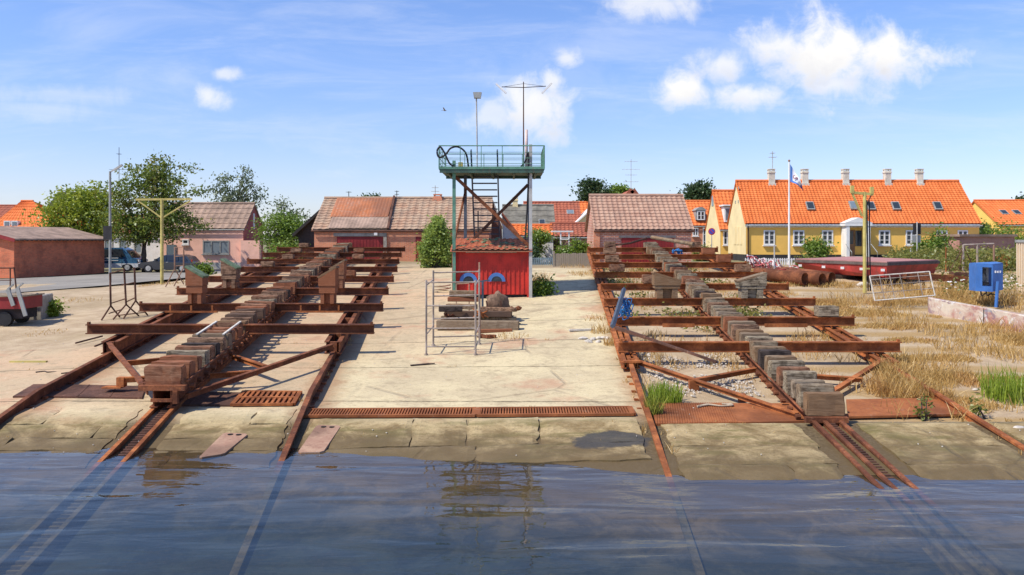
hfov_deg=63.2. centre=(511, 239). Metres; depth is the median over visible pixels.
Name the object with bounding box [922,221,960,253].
shrub
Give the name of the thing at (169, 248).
door
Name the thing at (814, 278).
steel pipe
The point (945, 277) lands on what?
rusty beam
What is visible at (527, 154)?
cable
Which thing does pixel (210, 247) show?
window
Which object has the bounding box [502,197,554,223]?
grey roof house
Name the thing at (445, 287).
planks
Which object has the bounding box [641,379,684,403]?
grass tuft
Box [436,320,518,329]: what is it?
timber
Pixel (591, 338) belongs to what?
rubble
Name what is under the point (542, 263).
picket fence
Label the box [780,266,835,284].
steel pipe
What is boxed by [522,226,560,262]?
garden tree
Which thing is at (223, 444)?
steel plate
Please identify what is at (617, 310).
steel bar
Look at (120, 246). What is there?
window
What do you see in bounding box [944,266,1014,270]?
steel girder
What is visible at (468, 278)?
window
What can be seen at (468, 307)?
timber
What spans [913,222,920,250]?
road sign
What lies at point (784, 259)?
white fence
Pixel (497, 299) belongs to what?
boulder
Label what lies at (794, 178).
flag
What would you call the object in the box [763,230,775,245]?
window
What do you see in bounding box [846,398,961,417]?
cover plate
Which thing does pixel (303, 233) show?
dark hut
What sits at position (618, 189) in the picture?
round tree
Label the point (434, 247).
willow bush
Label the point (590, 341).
rubble
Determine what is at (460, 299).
timber
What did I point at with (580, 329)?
plank
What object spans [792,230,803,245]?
window
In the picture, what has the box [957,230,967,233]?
window
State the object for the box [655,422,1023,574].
slipway slabs
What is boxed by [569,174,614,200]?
round tree
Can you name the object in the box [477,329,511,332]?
timber
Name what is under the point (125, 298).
trestle stand
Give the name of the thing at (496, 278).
window
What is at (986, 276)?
electric cabinet
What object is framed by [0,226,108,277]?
brick garage
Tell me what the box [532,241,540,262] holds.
shrub
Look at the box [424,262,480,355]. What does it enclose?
scaffold frame
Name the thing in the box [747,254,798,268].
netting heap
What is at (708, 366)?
gravel
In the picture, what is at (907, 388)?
dry grass
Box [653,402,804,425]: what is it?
cover plate
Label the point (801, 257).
shrub
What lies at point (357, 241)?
door
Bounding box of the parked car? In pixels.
[138,254,200,271]
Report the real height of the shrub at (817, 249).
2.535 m
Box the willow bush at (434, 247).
[412,210,451,267]
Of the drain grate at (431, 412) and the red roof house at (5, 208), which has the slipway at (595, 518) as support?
the drain grate at (431, 412)
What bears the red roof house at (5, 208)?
on the ground at (74, 318)
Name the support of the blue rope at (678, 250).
hanging from the slipway cradle at (804, 389)
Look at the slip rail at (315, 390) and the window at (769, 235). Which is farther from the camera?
the window at (769, 235)
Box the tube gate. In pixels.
[869,271,935,300]
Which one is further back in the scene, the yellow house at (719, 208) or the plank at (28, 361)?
the yellow house at (719, 208)
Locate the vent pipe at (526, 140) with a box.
[525,130,527,165]
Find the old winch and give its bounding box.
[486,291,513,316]
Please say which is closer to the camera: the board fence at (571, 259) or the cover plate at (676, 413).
the cover plate at (676, 413)
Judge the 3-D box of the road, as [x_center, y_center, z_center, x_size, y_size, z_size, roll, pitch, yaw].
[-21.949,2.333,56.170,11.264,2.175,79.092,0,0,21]
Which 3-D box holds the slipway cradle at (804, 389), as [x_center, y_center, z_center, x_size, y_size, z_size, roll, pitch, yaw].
[6.691,1.685,30.732,6.991,3.846,31.030,0,0,3]
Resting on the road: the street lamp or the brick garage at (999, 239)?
the street lamp
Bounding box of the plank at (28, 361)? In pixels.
[9,361,47,362]
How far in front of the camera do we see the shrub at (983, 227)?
75.71 m
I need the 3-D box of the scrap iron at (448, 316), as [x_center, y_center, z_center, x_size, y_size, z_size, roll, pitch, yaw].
[-1.966,2.388,25.441,0.267,0.309,0.494,0,0,40]
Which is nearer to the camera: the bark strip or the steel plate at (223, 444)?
the steel plate at (223, 444)
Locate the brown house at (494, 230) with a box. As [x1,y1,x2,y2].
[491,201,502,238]
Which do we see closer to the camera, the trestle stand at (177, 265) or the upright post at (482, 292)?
the upright post at (482, 292)
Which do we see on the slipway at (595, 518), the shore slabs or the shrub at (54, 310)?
the shore slabs
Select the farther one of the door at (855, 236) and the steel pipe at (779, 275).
the door at (855, 236)
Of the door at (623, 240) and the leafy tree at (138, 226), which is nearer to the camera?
the door at (623, 240)
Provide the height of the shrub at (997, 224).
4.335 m
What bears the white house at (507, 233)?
on the ground at (74, 318)
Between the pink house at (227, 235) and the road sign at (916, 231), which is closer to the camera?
the road sign at (916, 231)
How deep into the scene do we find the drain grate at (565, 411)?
16.09 m
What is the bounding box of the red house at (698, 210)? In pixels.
[685,200,709,253]
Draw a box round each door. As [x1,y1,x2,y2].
[166,245,175,269]
[337,237,382,258]
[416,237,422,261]
[621,238,673,261]
[850,230,861,255]
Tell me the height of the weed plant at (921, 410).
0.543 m
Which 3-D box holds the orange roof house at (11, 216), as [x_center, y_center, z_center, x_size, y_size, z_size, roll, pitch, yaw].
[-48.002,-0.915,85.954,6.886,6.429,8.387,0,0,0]
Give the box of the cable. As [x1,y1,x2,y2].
[521,152,529,239]
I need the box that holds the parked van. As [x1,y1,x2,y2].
[104,248,147,270]
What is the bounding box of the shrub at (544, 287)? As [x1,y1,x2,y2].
[532,273,558,296]
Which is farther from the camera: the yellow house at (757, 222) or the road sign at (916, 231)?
the yellow house at (757, 222)
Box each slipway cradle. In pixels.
[85,242,405,407]
[587,236,901,426]
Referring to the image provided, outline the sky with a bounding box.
[0,0,1023,238]
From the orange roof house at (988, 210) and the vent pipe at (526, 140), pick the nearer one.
the vent pipe at (526, 140)
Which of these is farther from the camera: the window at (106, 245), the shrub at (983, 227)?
the shrub at (983, 227)
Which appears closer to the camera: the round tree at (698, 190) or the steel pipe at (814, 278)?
the steel pipe at (814, 278)
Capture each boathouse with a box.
[311,185,492,261]
[585,194,694,261]
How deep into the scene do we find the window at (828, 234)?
58.99 m
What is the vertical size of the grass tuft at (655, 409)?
0.585 m
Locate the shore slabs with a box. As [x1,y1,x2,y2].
[0,408,1023,484]
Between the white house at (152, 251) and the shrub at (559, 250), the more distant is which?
the white house at (152, 251)
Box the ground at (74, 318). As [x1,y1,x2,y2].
[0,241,1023,421]
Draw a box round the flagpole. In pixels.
[788,160,789,263]
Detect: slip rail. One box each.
[0,257,299,423]
[229,343,343,574]
[590,252,704,574]
[706,259,1023,450]
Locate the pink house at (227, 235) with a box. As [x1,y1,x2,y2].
[164,202,262,269]
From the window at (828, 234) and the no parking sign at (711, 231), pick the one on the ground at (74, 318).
the no parking sign at (711, 231)
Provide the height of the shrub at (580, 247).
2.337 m
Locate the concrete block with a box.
[29,293,52,319]
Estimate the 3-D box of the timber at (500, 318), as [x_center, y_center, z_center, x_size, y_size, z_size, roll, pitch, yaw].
[-1.043,2.507,25.888,2.360,0.250,0.280,0,0,10]
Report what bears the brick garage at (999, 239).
on the ground at (74, 318)
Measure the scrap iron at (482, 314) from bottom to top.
0.326 m
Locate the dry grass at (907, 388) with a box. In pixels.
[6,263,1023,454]
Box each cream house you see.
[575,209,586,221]
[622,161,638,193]
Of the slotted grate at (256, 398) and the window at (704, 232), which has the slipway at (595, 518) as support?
the slotted grate at (256, 398)
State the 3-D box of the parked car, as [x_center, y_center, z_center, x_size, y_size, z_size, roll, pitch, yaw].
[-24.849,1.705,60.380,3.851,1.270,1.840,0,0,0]
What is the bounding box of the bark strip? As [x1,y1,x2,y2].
[410,363,434,365]
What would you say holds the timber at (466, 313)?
on the timber at (500, 318)
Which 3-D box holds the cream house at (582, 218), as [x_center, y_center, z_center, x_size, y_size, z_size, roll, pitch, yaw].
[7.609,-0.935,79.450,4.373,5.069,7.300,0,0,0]
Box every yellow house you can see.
[705,189,733,253]
[727,151,982,260]
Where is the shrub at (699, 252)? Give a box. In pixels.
[692,241,715,260]
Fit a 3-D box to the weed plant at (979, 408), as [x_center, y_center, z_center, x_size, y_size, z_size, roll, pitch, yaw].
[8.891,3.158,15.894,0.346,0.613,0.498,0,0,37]
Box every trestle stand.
[101,267,147,319]
[165,246,184,286]
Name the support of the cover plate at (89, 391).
on the slipway at (595, 518)
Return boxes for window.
[104,240,112,247]
[119,240,126,247]
[133,239,141,253]
[181,239,189,244]
[201,240,229,254]
[463,276,473,280]
[491,276,501,280]
[692,228,698,236]
[703,228,705,245]
[722,231,727,245]
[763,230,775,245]
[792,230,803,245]
[822,230,834,245]
[878,230,891,245]
[906,230,915,245]
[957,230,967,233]
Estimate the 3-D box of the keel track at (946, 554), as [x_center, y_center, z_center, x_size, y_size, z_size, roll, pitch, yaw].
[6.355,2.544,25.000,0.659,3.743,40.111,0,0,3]
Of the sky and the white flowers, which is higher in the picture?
the sky
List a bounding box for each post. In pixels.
[480,279,489,306]
[945,247,946,271]
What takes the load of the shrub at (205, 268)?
on the ground at (74, 318)
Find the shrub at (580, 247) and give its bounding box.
[563,235,592,264]
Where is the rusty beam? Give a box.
[902,272,968,288]
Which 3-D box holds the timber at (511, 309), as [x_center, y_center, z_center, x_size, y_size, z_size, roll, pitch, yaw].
[-0.416,2.141,25.692,1.136,0.120,0.160,0,0,20]
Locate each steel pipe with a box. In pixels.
[753,267,807,284]
[772,267,825,285]
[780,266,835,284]
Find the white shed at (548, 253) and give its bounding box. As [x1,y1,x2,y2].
[540,236,554,261]
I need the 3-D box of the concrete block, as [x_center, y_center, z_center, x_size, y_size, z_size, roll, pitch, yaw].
[-17.230,2.451,30.235,0.687,0.941,1.479,0,0,-13]
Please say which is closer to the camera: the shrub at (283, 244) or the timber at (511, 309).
the timber at (511, 309)
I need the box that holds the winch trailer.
[0,267,44,325]
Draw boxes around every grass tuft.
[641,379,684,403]
[644,390,668,417]
[974,361,1023,405]
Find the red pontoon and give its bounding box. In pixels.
[794,256,939,283]
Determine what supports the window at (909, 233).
in the yellow house at (757, 222)
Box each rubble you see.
[578,336,595,339]
[584,339,600,342]
[596,336,609,338]
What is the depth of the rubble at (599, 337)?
23.23 m
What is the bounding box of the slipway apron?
[0,346,102,409]
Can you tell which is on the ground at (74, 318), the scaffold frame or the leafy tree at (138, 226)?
the leafy tree at (138, 226)
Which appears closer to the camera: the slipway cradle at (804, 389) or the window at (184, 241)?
the slipway cradle at (804, 389)
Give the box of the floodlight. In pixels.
[473,92,481,165]
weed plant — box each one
[913,393,934,420]
[969,388,988,418]
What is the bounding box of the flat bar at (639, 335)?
[614,326,717,362]
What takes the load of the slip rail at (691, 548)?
on the slipway at (595, 518)
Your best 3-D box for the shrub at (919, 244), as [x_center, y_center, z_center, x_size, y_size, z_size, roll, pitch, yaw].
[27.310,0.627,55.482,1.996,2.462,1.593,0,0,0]
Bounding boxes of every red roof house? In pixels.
[0,204,16,217]
[523,201,580,221]
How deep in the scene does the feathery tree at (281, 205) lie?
67.92 m
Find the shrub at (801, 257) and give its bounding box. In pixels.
[790,251,815,268]
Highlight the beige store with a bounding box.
[1015,240,1023,294]
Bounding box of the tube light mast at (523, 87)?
[496,82,551,144]
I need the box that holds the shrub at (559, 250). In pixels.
[551,240,576,264]
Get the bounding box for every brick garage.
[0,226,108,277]
[936,234,1017,251]
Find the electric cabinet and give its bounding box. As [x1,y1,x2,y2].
[969,262,1002,307]
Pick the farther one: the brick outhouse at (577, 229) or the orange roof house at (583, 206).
the orange roof house at (583, 206)
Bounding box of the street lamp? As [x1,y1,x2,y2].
[103,164,122,281]
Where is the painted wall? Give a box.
[928,297,1023,331]
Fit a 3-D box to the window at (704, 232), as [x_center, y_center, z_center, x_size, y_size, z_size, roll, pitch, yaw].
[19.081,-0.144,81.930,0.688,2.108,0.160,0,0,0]
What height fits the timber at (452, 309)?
0.160 m
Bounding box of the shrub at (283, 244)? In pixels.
[260,236,310,258]
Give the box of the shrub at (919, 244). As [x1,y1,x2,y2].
[904,236,929,251]
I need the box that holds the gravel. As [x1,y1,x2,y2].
[22,292,1020,463]
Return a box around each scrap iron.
[443,313,454,319]
[472,308,488,317]
[477,334,495,338]
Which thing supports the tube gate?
on the ground at (74, 318)
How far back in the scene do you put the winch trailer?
28.12 m
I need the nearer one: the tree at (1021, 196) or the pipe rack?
the pipe rack
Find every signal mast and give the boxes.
[135,198,191,283]
[850,185,873,292]
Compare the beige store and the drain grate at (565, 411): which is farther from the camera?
the beige store
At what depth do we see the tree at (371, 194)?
79.52 m
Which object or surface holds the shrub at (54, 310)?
on the ground at (74, 318)
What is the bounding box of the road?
[0,269,220,292]
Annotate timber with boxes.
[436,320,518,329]
[439,306,462,311]
[441,315,516,319]
[444,310,511,316]
[446,303,477,309]
[447,297,477,301]
[449,290,474,296]
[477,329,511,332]
[481,307,516,311]
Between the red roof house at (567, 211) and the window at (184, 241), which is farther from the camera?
the red roof house at (567, 211)
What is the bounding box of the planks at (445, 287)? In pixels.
[434,284,450,290]
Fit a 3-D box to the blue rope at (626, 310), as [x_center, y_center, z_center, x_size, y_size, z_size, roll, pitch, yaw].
[3.082,1.876,22.589,0.448,0.668,0.809,0,0,0]
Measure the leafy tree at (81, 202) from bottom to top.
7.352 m
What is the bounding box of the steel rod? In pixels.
[75,335,102,343]
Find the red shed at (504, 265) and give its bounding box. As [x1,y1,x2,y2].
[450,237,532,297]
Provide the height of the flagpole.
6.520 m
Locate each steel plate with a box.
[200,433,246,458]
[298,425,339,454]
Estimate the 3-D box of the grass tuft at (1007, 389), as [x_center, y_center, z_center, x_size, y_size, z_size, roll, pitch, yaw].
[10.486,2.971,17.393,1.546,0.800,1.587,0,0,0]
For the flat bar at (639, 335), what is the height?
0.636 m
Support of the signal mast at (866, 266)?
on the ground at (74, 318)
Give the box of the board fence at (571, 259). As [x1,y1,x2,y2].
[553,251,597,266]
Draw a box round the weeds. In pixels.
[602,241,1023,330]
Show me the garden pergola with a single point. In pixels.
(568, 239)
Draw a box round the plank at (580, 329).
[569,328,593,330]
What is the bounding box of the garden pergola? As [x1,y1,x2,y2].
[551,231,572,249]
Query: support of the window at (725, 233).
in the yellow house at (719, 208)
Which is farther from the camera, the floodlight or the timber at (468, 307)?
the floodlight
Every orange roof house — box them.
[0,200,89,228]
[579,201,587,213]
[971,199,1023,242]
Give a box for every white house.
[100,160,170,261]
[501,212,519,238]
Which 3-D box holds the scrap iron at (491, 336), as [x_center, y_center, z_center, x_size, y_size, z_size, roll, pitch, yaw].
[-0.733,2.749,23.712,0.515,0.112,0.289,0,0,17]
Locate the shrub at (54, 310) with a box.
[45,297,69,316]
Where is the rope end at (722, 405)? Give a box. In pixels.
[697,403,733,407]
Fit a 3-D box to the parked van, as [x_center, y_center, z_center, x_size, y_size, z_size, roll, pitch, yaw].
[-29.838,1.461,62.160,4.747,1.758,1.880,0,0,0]
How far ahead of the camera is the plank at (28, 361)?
21.13 m
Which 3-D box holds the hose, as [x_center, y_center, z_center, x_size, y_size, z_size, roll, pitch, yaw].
[-2.175,-3.070,30.980,1.308,0.862,0.221,0,0,-24]
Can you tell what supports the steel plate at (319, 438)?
on the shore slabs
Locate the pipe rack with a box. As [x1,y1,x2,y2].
[949,243,994,270]
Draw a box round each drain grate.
[303,407,477,417]
[477,406,635,417]
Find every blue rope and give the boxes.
[618,297,633,319]
[672,248,682,259]
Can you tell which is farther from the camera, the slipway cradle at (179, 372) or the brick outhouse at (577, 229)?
the brick outhouse at (577, 229)
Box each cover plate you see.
[13,384,143,398]
[181,392,239,406]
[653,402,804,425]
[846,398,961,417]
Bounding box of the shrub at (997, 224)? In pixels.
[979,217,1023,246]
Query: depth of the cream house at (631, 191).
73.94 m
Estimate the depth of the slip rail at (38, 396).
18.66 m
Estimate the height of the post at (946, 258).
1.214 m
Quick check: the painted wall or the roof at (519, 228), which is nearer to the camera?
the painted wall
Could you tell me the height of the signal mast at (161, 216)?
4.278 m
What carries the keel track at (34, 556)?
on the slipway at (595, 518)
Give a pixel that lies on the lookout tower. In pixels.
(458, 172)
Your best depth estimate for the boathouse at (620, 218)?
48.77 m
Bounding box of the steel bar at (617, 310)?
[610,287,625,328]
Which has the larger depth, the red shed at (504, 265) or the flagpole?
the flagpole
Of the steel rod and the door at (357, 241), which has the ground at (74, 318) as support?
the steel rod
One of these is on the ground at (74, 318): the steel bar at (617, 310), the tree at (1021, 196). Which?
the tree at (1021, 196)
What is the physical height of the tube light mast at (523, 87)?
3.458 m
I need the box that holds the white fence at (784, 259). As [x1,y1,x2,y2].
[745,258,794,264]
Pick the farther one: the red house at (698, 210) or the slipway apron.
the red house at (698, 210)
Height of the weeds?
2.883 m
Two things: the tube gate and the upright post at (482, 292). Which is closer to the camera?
the upright post at (482, 292)
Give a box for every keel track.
[0,258,345,574]
[651,259,1014,574]
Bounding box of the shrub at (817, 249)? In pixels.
[798,232,838,257]
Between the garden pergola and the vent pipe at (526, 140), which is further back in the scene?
the garden pergola
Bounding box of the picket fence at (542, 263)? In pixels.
[532,258,552,264]
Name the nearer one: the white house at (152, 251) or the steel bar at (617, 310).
the steel bar at (617, 310)
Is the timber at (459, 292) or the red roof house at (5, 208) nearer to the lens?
the timber at (459, 292)
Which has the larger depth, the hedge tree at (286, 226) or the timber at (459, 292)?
the hedge tree at (286, 226)
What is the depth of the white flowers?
31.04 m
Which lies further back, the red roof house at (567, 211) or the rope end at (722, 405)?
the red roof house at (567, 211)
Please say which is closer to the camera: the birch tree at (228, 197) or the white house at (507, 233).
the white house at (507, 233)
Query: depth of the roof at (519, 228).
63.06 m
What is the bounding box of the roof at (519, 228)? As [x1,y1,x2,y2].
[512,224,552,239]
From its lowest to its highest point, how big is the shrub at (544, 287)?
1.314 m
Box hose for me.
[436,146,468,165]
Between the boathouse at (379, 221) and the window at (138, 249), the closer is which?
the boathouse at (379, 221)
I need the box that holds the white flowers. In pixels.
[946,277,1021,288]
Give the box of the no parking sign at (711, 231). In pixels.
[708,228,714,246]
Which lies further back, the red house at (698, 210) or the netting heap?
the red house at (698, 210)
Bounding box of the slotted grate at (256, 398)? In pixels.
[230,390,301,406]
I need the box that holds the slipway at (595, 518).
[0,268,695,574]
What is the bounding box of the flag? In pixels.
[790,165,802,189]
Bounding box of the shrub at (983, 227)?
[979,221,994,233]
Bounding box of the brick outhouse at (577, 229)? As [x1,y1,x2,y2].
[550,222,586,252]
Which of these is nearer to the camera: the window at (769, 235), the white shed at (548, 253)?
the white shed at (548, 253)
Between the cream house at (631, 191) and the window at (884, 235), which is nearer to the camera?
the window at (884, 235)
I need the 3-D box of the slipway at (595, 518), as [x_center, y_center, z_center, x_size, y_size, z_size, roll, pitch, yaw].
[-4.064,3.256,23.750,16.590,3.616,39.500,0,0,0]
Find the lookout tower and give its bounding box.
[438,144,544,297]
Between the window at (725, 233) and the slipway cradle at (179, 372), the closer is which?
the slipway cradle at (179, 372)
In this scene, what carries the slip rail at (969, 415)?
on the ground at (74, 318)
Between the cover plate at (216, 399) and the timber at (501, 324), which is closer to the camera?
the cover plate at (216, 399)
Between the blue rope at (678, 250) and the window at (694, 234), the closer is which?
the blue rope at (678, 250)
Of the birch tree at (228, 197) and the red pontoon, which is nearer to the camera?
the red pontoon
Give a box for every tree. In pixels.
[17,180,136,241]
[90,151,214,271]
[201,164,274,210]
[245,207,307,248]
[262,194,310,220]
[357,192,380,195]
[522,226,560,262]
[553,235,565,253]
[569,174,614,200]
[606,181,632,193]
[670,177,716,199]
[1011,192,1023,198]
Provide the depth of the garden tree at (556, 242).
58.20 m
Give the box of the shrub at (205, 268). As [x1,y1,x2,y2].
[192,259,216,274]
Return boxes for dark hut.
[292,209,319,258]
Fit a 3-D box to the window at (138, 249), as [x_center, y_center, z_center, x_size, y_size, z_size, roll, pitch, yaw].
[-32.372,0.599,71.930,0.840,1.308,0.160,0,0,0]

